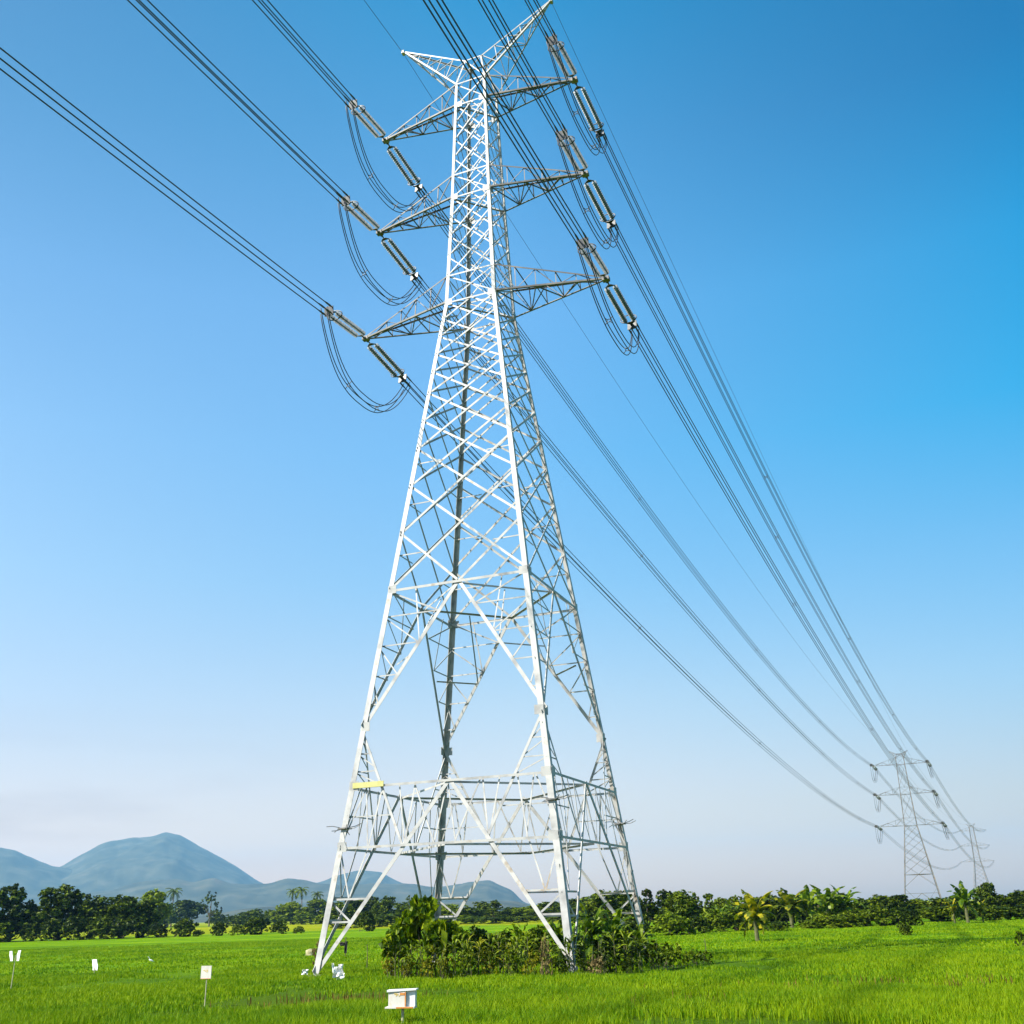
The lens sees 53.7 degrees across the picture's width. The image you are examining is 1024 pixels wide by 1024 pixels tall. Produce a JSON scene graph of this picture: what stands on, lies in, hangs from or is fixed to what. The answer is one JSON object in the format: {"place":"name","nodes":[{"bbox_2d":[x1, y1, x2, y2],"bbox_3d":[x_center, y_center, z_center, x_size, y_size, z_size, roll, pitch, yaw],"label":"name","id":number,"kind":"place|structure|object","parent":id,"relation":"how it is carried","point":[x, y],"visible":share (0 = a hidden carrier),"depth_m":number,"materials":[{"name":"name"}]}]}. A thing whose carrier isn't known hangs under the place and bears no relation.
{"place":"outdoors","nodes":[
{"label":"outdoors","id":0,"kind":"place"},
{"bbox_2d":[0,848,90,910],"bbox_3d":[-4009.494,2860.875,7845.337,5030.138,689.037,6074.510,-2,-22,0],"label":"mountain","id":1,"kind":"structure","parent":0,"point":[33,877],"depth_m":6826.84,"materials":[{"name":"blue"}]},
{"bbox_2d":[60,832,262,891],"bbox_3d":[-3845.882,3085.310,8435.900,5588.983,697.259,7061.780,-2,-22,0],"label":"mountain","id":2,"kind":"structure","parent":0,"point":[110,865],"depth_m":7300.48,"materials":[{"name":"blue"}]},
{"bbox_2d":[5,878,537,918],"bbox_3d":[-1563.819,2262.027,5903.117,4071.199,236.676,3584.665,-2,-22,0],"label":"hills","id":3,"kind":"structure","parent":0,"point":[231,897],"depth_m":5382.12,"materials":[{"name":"blue"}]},
{"bbox_2d":[318,870,401,885],"bbox_3d":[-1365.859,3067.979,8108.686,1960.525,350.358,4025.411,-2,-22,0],"label":"mountain","id":4,"kind":"structure","parent":0,"point":[370,877],"depth_m":7540.19,"materials":[{"name":"blue"}]},
{"bbox_2d":[187,901,661,922],"bbox_3d":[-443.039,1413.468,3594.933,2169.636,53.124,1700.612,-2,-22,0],"label":"trees","id":5,"kind":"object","parent":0,"point":[204,918],"depth_m":3378.56,"materials":[{"name":"green plant"}]},
{"bbox_2d":[0,899,1023,1023],"bbox_3d":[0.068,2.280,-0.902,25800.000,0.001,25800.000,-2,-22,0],"label":"ground","id":6,"kind":"structure","parent":0,"point":[313,930],"depth_m":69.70,"materials":[{"name":"green plant"}]},
{"bbox_2d":[0,883,48,941],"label":"broadleaf tree","id":7,"kind":"object","parent":6,"relation":"on","point":[16,909],"visible":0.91,"depth_m":184.85,"materials":[{"name":"green plant"}]},
{"bbox_2d":[15,922,43,940],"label":"shrub","id":8,"kind":"object","parent":6,"relation":"on","point":[30,933],"visible":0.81,"depth_m":182.76,"materials":[{"name":"green plant"}]},
{"bbox_2d":[36,916,69,940],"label":"shrub","id":9,"kind":"object","parent":6,"relation":"on","point":[52,926],"visible":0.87,"depth_m":182.60,"materials":[{"name":"green plant"}]},
{"bbox_2d":[30,884,92,937],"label":"broadleaf tree","id":10,"kind":"object","parent":6,"relation":"on","point":[64,904],"visible":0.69,"depth_m":187.40,"materials":[{"name":"green plant"}]},
{"bbox_2d":[59,915,94,939],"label":"shrub","id":11,"kind":"object","parent":6,"relation":"on","point":[73,925],"visible":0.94,"depth_m":182.43,"materials":[{"name":"green plant"}]},
{"bbox_2d":[65,895,113,937],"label":"broadleaf tree","id":12,"kind":"object","parent":6,"relation":"on","point":[90,908],"visible":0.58,"depth_m":187.60,"materials":[{"name":"green plant"}]},
{"bbox_2d":[83,915,125,938],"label":"shrub","id":13,"kind":"object","parent":6,"relation":"on","point":[103,926],"visible":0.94,"depth_m":182.35,"materials":[{"name":"green plant"}]},
{"bbox_2d":[93,894,149,935],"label":"broadleaf tree","id":14,"kind":"object","parent":6,"relation":"on","point":[123,907],"visible":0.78,"depth_m":186.89,"materials":[{"name":"green plant"}]},
{"bbox_2d":[107,914,149,938],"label":"shrub","id":15,"kind":"object","parent":6,"relation":"on","point":[137,926],"visible":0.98,"depth_m":183.29,"materials":[{"name":"green plant"}]},
{"bbox_2d":[129,900,161,937],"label":"slender tree","id":16,"kind":"object","parent":6,"relation":"on","point":[152,916],"visible":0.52,"depth_m":190.79,"materials":[{"name":"green plant"}]},
{"bbox_2d":[135,888,172,926],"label":"broadleaf tree","id":17,"kind":"object","parent":6,"relation":"on","point":[157,897],"visible":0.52,"depth_m":279.88,"materials":[{"name":"green plant"}]},
{"bbox_2d":[170,916,198,936],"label":"shrub","id":18,"kind":"object","parent":6,"relation":"on","point":[183,927],"visible":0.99,"depth_m":182.28,"materials":[{"name":"green plant"}]},
{"bbox_2d":[174,899,208,920],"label":"broadleaf tree","id":19,"kind":"object","parent":6,"relation":"on","point":[189,908],"visible":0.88,"depth_m":575.98,"materials":[{"name":"green plant"}]},
{"bbox_2d":[240,915,270,934],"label":"shrub","id":20,"kind":"object","parent":6,"relation":"on","point":[253,927],"visible":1,"depth_m":182.12,"materials":[{"name":"green plant"}]},
{"bbox_2d":[275,901,314,924],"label":"broadleaf tree","id":21,"kind":"object","parent":6,"relation":"on","point":[293,908],"visible":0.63,"depth_m":462.31,"materials":[{"name":"green plant"}]},
{"bbox_2d":[302,898,326,921],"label":"broadleaf tree","id":22,"kind":"object","parent":6,"relation":"on","point":[318,904],"visible":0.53,"depth_m":468.03,"materials":[{"name":"green plant"}]},
{"bbox_2d":[312,901,361,924],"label":"broadleaf tree","id":23,"kind":"object","parent":6,"relation":"on","point":[340,906],"visible":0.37,"depth_m":267.38,"materials":[{"name":"green plant"}]},
{"bbox_2d":[355,910,377,930],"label":"shrub","id":24,"kind":"object","parent":6,"relation":"on","point":[364,920],"visible":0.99,"depth_m":182.23,"materials":[{"name":"green plant"}]},
{"bbox_2d":[369,895,396,916],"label":"broadleaf tree","id":25,"kind":"object","parent":6,"relation":"on","point":[385,905],"visible":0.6,"depth_m":306.05,"materials":[{"name":"green plant"}]},
{"bbox_2d":[378,927,407,976],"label":"broad leaved plant","id":26,"kind":"object","parent":6,"relation":"on","point":[393,936],"visible":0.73,"depth_m":42.69,"materials":[{"name":"green plant"}]},
{"bbox_2d":[383,940,415,977],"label":"leafy stalk plant","id":27,"kind":"object","parent":6,"relation":"on","point":[398,959],"visible":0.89,"depth_m":41.99,"materials":[{"name":"green plant"}]},
{"bbox_2d":[385,988,417,1021],"bbox_3d":[-2.553,11.659,23.368,0.730,1.170,0.266,-5,-22,8],"label":"field box","id":28,"kind":"object","parent":6,"relation":"on","point":[402,999],"visible":1,"depth_m":23.44,"materials":[{"name":"white paint"}]},
{"bbox_2d":[398,939,431,977],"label":"leafy stalk plant","id":29,"kind":"object","parent":6,"relation":"on","point":[418,967],"visible":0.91,"depth_m":41.73,"materials":[{"name":"green plant"}]},
{"bbox_2d":[403,894,439,975],"bbox_3d":[-3.845,18.356,43.548,1.756,3.659,1.394,15,-27,-36],"label":"broad leaved plant","id":30,"kind":"object","parent":6,"relation":"on","point":[415,919],"visible":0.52,"depth_m":43.50,"materials":[{"name":"green plant"}]},
{"bbox_2d":[422,910,449,976],"bbox_3d":[-3.183,18.235,42.456,1.213,2.910,1.221,-2,-22,0],"label":"broad leaved plant","id":31,"kind":"object","parent":6,"relation":"on","point":[434,932],"visible":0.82,"depth_m":42.50,"materials":[{"name":"green plant"}]},
{"bbox_2d":[445,920,470,973],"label":"broad leaved plant","id":32,"kind":"object","parent":6,"relation":"on","point":[454,928],"visible":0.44,"depth_m":43.70,"materials":[{"name":"green plant"}]},
{"bbox_2d":[446,933,474,977],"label":"leafy stalk plant","id":33,"kind":"object","parent":6,"relation":"on","point":[455,963],"visible":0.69,"depth_m":42.07,"materials":[{"name":"green plant"}]},
{"bbox_2d":[457,941,478,976],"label":"tall weed","id":34,"kind":"object","parent":6,"relation":"on","point":[468,957],"visible":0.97,"depth_m":41.14,"materials":[{"name":"green plant"}]},
{"bbox_2d":[456,924,497,963],"bbox_3d":[-1.782,21.456,49.797,2.260,2.151,2.213,11,-25,-29],"label":"shrub","id":35,"kind":"object","parent":6,"relation":"on","point":[476,933],"visible":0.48,"depth_m":49.46,"materials":[{"name":"green plant"}]},
{"bbox_2d":[312,0,646,975],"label":"transmission tower","id":36,"kind":"structure","parent":6,"relation":"on","point":[550,772],"depth_m":57.14,"materials":[{"name":"metal"}]},
{"bbox_2d":[318,301,365,338],"bbox_3d":[-10.435,-11.779,63.018,1.108,0.669,5.500,-10,-15,19],"label":"insulator set","id":37,"kind":"object","parent":36,"relation":"attached to","point":[338,314],"visible":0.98,"depth_m":62.62,"materials":[{"name":"ceramic"}]},
{"bbox_2d":[0,47,324,309],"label":"conductor bundle","id":38,"kind":"object","parent":37,"relation":"attached to","point":[6,63],"visible":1,"depth_m":46.21,"materials":[{"name":"metal"}]},
{"bbox_2d":[336,190,379,232],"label":"insulator set","id":39,"kind":"object","parent":36,"relation":"attached to","point":[356,215],"visible":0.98,"depth_m":65.31,"materials":[{"name":"ceramic"}]},
{"bbox_2d":[127,0,342,198],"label":"conductor bundle","id":40,"kind":"object","parent":39,"relation":"attached to","point":[240,99],"visible":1,"depth_m":52.71,"materials":[{"name":"metal"}]},
{"bbox_2d":[344,93,385,139],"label":"insulator set","id":41,"kind":"object","parent":36,"relation":"attached to","point":[358,115],"visible":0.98,"depth_m":68.09,"materials":[{"name":"ceramic"}]},
{"bbox_2d":[252,0,349,101],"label":"conductor bundle","id":42,"kind":"object","parent":41,"relation":"attached to","point":[302,49],"visible":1,"depth_m":61.02,"materials":[{"name":"metal"}]},
{"bbox_2d":[367,341,411,388],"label":"insulator set","id":43,"kind":"object","parent":36,"relation":"attached to","point":[402,376],"visible":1,"depth_m":67.68,"materials":[{"name":"ceramic"}]},
{"bbox_2d":[320,306,409,412],"bbox_3d":[-9.353,-8.745,64.530,0.805,4.024,10.354,-10,-23,21],"label":"jumper loop","id":44,"kind":"object","parent":43,"relation":"hanging from","point":[355,393],"visible":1,"depth_m":62.38,"materials":[{"name":"metal"}]},
{"bbox_2d":[406,382,875,826],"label":"conductor bundle","id":45,"kind":"object","parent":43,"relation":"attached to","point":[439,418],"visible":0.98,"depth_m":98.96,"materials":[{"name":"metal"}]},
{"bbox_2d":[381,235,423,287],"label":"insulator set","id":46,"kind":"object","parent":36,"relation":"attached to","point":[414,276],"visible":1,"depth_m":70.37,"materials":[{"name":"ceramic"}]},
{"bbox_2d":[338,195,421,305],"bbox_3d":[-8.780,-16.278,67.180,0.805,4.019,10.334,-10,-23,21],"label":"jumper loop","id":47,"kind":"object","parent":46,"relation":"hanging from","point":[389,299],"visible":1,"depth_m":64.95,"materials":[{"name":"metal"}]},
{"bbox_2d":[418,281,873,793],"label":"conductor bundle","id":48,"kind":"object","parent":46,"relation":"attached to","point":[619,524],"visible":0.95,"depth_m":103.54,"materials":[{"name":"metal"}]},
{"bbox_2d":[387,143,427,197],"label":"insulator set","id":49,"kind":"object","parent":36,"relation":"attached to","point":[419,187],"visible":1,"depth_m":73.09,"materials":[{"name":"ceramic"}]},
{"bbox_2d":[345,98,425,212],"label":"jumper loop","id":50,"kind":"object","parent":49,"relation":"hanging from","point":[391,202],"visible":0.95,"depth_m":67.59,"materials":[{"name":"metal"}]},
{"bbox_2d":[422,195,869,763],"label":"conductor bundle","id":51,"kind":"object","parent":49,"relation":"attached to","point":[838,739],"visible":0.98,"depth_m":105.26,"materials":[{"name":"metal"}]},
{"bbox_2d":[544,28,576,79],"bbox_3d":[3.137,-28.636,63.708,1.108,0.669,5.500,-10,-11,19],"label":"insulator set","id":52,"kind":"object","parent":36,"relation":"attached to","point":[560,45],"visible":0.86,"depth_m":63.18,"materials":[{"name":"ceramic"}]},
{"bbox_2d":[546,33,606,155],"bbox_3d":[4.487,-25.742,65.138,0.804,3.908,10.267,-10,-23,21],"label":"jumper loop","id":53,"kind":"object","parent":52,"relation":"hanging from","point":[577,111],"visible":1,"depth_m":62.60,"materials":[{"name":"metal"}]},
{"bbox_2d":[554,123,587,173],"bbox_3d":[3.617,-21.653,60.796,1.108,0.669,5.500,-10,-14,19],"label":"insulator set","id":54,"kind":"object","parent":36,"relation":"attached to","point":[576,150],"visible":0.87,"depth_m":60.26,"materials":[{"name":"ceramic"}]},
{"bbox_2d":[478,0,561,131],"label":"conductor bundle","id":55,"kind":"object","parent":54,"relation":"attached to","point":[518,62],"visible":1,"depth_m":52.43,"materials":[{"name":"metal"}]},
{"bbox_2d":[573,83,607,146],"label":"insulator set","id":56,"kind":"object","parent":36,"relation":"attached to","point":[600,132],"visible":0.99,"depth_m":68.41,"materials":[{"name":"ceramic"}]},
{"bbox_2d":[601,140,927,761],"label":"conductor bundle","id":57,"kind":"object","parent":56,"relation":"attached to","point":[765,477],"visible":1,"depth_m":95.05,"materials":[{"name":"metal"}]},
{"bbox_2d":[574,232,608,278],"bbox_3d":[4.608,-14.423,57.588,1.108,0.669,5.500,-10,-16,19],"label":"insulator set","id":58,"kind":"object","parent":36,"relation":"attached to","point":[595,254],"visible":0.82,"depth_m":57.00,"materials":[{"name":"ceramic"}]},
{"bbox_2d":[423,0,583,240],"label":"conductor bundle","id":59,"kind":"object","parent":58,"relation":"attached to","point":[430,2],"visible":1,"depth_m":44.32,"materials":[{"name":"metal"}]},
{"bbox_2d":[576,237,638,355],"bbox_3d":[5.963,-11.559,59.044,0.804,3.834,10.369,-10,-23,21],"label":"jumper loop","id":60,"kind":"object","parent":58,"relation":"hanging from","point":[610,319],"visible":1,"depth_m":56.47,"materials":[{"name":"metal"}]},
{"bbox_2d":[584,177,618,236],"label":"insulator set","id":61,"kind":"object","parent":36,"relation":"attached to","point":[611,223],"visible":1,"depth_m":65.51,"materials":[{"name":"ceramic"}]},
{"bbox_2d":[556,128,617,248],"bbox_3d":[4.971,-18.748,62.230,0.804,3.805,10.335,-10,-23,21],"label":"jumper loop","id":62,"kind":"object","parent":61,"relation":"hanging from","point":[585,211],"visible":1,"depth_m":59.70,"materials":[{"name":"metal"}]},
{"bbox_2d":[612,230,933,789],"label":"conductor bundle","id":63,"kind":"object","parent":61,"relation":"attached to","point":[739,464],"visible":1,"depth_m":90.21,"materials":[{"name":"metal"}]},
{"bbox_2d":[604,282,639,336],"bbox_3d":[6.764,-12.596,62.252,1.108,0.669,5.500,-11,-31,23],"label":"insulator set","id":64,"kind":"object","parent":36,"relation":"attached to","point":[632,324],"visible":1,"depth_m":62.26,"materials":[{"name":"ceramic"}]},
{"bbox_2d":[633,330,942,823],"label":"conductor bundle","id":65,"kind":"object","parent":64,"relation":"attached to","point":[755,535],"visible":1,"depth_m":86.30,"materials":[{"name":"metal"}]},
{"bbox_2d":[478,931,507,972],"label":"leafy stalk plant","id":66,"kind":"object","parent":6,"relation":"on","point":[498,947],"visible":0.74,"depth_m":42.51,"materials":[{"name":"green plant"}]},
{"bbox_2d":[502,930,538,972],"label":"leafy stalk plant","id":67,"kind":"object","parent":6,"relation":"on","point":[525,937],"visible":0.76,"depth_m":42.19,"materials":[{"name":"green plant"}]},
{"bbox_2d":[523,925,557,964],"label":"shrub","id":68,"kind":"object","parent":6,"relation":"on","point":[537,932],"visible":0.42,"depth_m":48.34,"materials":[{"name":"green plant"}]},
{"bbox_2d":[543,917,574,966],"bbox_3d":[2.192,19.593,45.970,1.575,2.561,1.743,2,-22,-8],"label":"banana plant","id":69,"kind":"object","parent":6,"relation":"on","point":[558,933],"visible":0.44,"depth_m":46.03,"materials":[{"name":"green plant"}]},
{"bbox_2d":[561,917,599,970],"bbox_3d":[3.001,18.426,42.688,1.882,2.469,1.757,-1,-22,-2],"label":"leafy stalk plant","id":70,"kind":"object","parent":6,"relation":"on","point":[580,948],"visible":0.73,"depth_m":42.68,"materials":[{"name":"green plant"}]},
{"bbox_2d":[571,897,616,965],"bbox_3d":[3.657,19.065,45.613,2.137,3.286,1.999,4,-22,-14],"label":"banana plant","id":71,"kind":"object","parent":6,"relation":"on","point":[594,931],"visible":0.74,"depth_m":45.62,"materials":[{"name":"green plant"}]},
{"bbox_2d":[584,889,627,931],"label":"broadleaf tree","id":72,"kind":"object","parent":6,"relation":"on","point":[597,901],"visible":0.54,"depth_m":118.45,"materials":[{"name":"green plant"}]},
{"bbox_2d":[593,934,623,967],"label":"shrub","id":73,"kind":"object","parent":6,"relation":"on","point":[605,938],"visible":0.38,"depth_m":45.49,"materials":[{"name":"green plant"}]},
{"bbox_2d":[597,907,633,958],"bbox_3d":[4.724,19.783,46.956,2.058,2.823,1.888,-10,-23,19],"label":"banana plant","id":74,"kind":"object","parent":6,"relation":"on","point":[616,919],"visible":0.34,"depth_m":47.05,"materials":[{"name":"green plant"}]},
{"bbox_2d":[600,924,638,972],"bbox_3d":[4.583,18.492,42.618,1.774,2.114,1.593,0,-22,-3],"label":"leafy stalk plant","id":75,"kind":"object","parent":6,"relation":"on","point":[615,954],"visible":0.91,"depth_m":42.60,"materials":[{"name":"green plant"}]},
{"bbox_2d":[623,920,655,967],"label":"banana plant","id":76,"kind":"object","parent":6,"relation":"on","point":[640,927],"visible":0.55,"depth_m":45.53,"materials":[{"name":"green plant"}]},
{"bbox_2d":[640,888,658,925],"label":"slender tree","id":77,"kind":"object","parent":6,"relation":"on","point":[651,911],"visible":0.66,"depth_m":119.05,"materials":[{"name":"green plant"}]},
{"bbox_2d":[634,939,668,969],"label":"weed","id":78,"kind":"object","parent":6,"relation":"on","point":[648,950],"visible":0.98,"depth_m":42.72,"materials":[{"name":"green plant"}]},
{"bbox_2d":[648,911,696,935],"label":"shrub","id":79,"kind":"object","parent":6,"relation":"on","point":[676,923],"visible":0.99,"depth_m":95.44,"materials":[{"name":"green plant"}]},
{"bbox_2d":[660,889,703,918],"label":"broadleaf tree","id":80,"kind":"object","parent":6,"relation":"on","point":[684,904],"visible":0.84,"depth_m":118.17,"materials":[{"name":"green plant"}]},
{"bbox_2d":[685,915,712,933],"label":"shrub","id":81,"kind":"object","parent":6,"relation":"on","point":[700,924],"visible":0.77,"depth_m":98.44,"materials":[{"name":"green plant"}]},
{"bbox_2d":[696,909,729,931],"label":"shrub","id":82,"kind":"object","parent":6,"relation":"on","point":[719,926],"visible":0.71,"depth_m":102.78,"materials":[{"name":"green plant"}]},
{"bbox_2d":[722,908,748,930],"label":"shrub","id":83,"kind":"object","parent":6,"relation":"on","point":[732,913],"visible":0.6,"depth_m":104.65,"materials":[{"name":"green plant"}]},
{"bbox_2d":[731,889,776,940],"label":"banana plant","id":84,"kind":"object","parent":6,"relation":"on","point":[754,910],"visible":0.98,"depth_m":73.03,"materials":[{"name":"plant"}]},
{"bbox_2d":[755,894,788,925],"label":"broadleaf tree","id":85,"kind":"object","parent":6,"relation":"on","point":[776,913],"visible":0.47,"depth_m":118.25,"materials":[{"name":"green plant"}]},
{"bbox_2d":[769,887,810,927],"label":"banana plant","id":86,"kind":"object","parent":6,"relation":"on","point":[790,906],"visible":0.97,"depth_m":111.21,"materials":[{"name":"green plant"}]},
{"bbox_2d":[788,884,826,921],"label":"banana plant","id":87,"kind":"object","parent":6,"relation":"on","point":[807,894],"visible":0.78,"depth_m":112.25,"materials":[{"name":"green plant"}]},
{"bbox_2d":[806,911,846,928],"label":"shrub","id":88,"kind":"object","parent":6,"relation":"on","point":[831,920],"visible":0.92,"depth_m":104.56,"materials":[{"name":"green plant"}]},
{"bbox_2d":[811,885,849,918],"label":"banana plant","id":89,"kind":"object","parent":6,"relation":"on","point":[831,902],"visible":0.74,"depth_m":115.13,"materials":[{"name":"green plant"}]},
{"bbox_2d":[826,885,863,913],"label":"banana plant","id":90,"kind":"object","parent":6,"relation":"on","point":[843,907],"visible":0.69,"depth_m":115.90,"materials":[{"name":"green plant"}]},
{"bbox_2d":[836,910,865,927],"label":"shrub","id":91,"kind":"object","parent":6,"relation":"on","point":[851,918],"visible":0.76,"depth_m":106.40,"materials":[{"name":"green plant"}]},
{"bbox_2d":[857,905,895,925],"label":"shrub","id":92,"kind":"object","parent":6,"relation":"on","point":[875,914],"visible":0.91,"depth_m":107.71,"materials":[{"name":"green plant"}]},
{"bbox_2d":[880,894,915,909],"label":"broadleaf tree","id":93,"kind":"object","parent":6,"relation":"on","point":[894,901],"visible":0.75,"depth_m":138.52,"materials":[{"name":"green plant"}]},
{"bbox_2d":[873,750,941,901],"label":"transmission tower","id":94,"kind":"structure","parent":6,"relation":"on","point":[905,826],"depth_m":265.86,"materials":[{"name":"metal"}]},
{"bbox_2d":[898,909,923,925],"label":"shrub","id":95,"kind":"object","parent":6,"relation":"on","point":[914,915],"visible":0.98,"depth_m":103.05,"materials":[{"name":"green plant"}]},
{"bbox_2d":[916,906,953,921],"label":"shrub","id":96,"kind":"object","parent":6,"relation":"on","point":[929,913],"visible":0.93,"depth_m":119.13,"materials":[{"name":"green plant"}]},
{"bbox_2d":[947,880,980,922],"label":"banana plant","id":97,"kind":"object","parent":6,"relation":"on","point":[962,895],"visible":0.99,"depth_m":109.62,"materials":[{"name":"green plant"}]},
{"bbox_2d":[962,905,1005,920],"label":"shrub","id":98,"kind":"object","parent":6,"relation":"on","point":[991,912],"visible":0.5,"depth_m":117.50,"materials":[{"name":"green plant"}]},
{"bbox_2d":[972,882,1001,909],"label":"broadleaf tree","id":99,"kind":"object","parent":6,"relation":"on","point":[984,893],"visible":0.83,"depth_m":139.10,"materials":[{"name":"green plant"}]},
{"bbox_2d":[0,0,1023,906],"label":"sky","id":100,"kind":"structure","parent":0,"point":[200,522],"materials":[{"name":"blue"}]},
{"bbox_2d":[210,972,1021,1009],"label":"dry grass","id":101,"kind":"structure","parent":0,"point":[344,997],"depth_m":30.95,"materials":[{"name":"green plant"}]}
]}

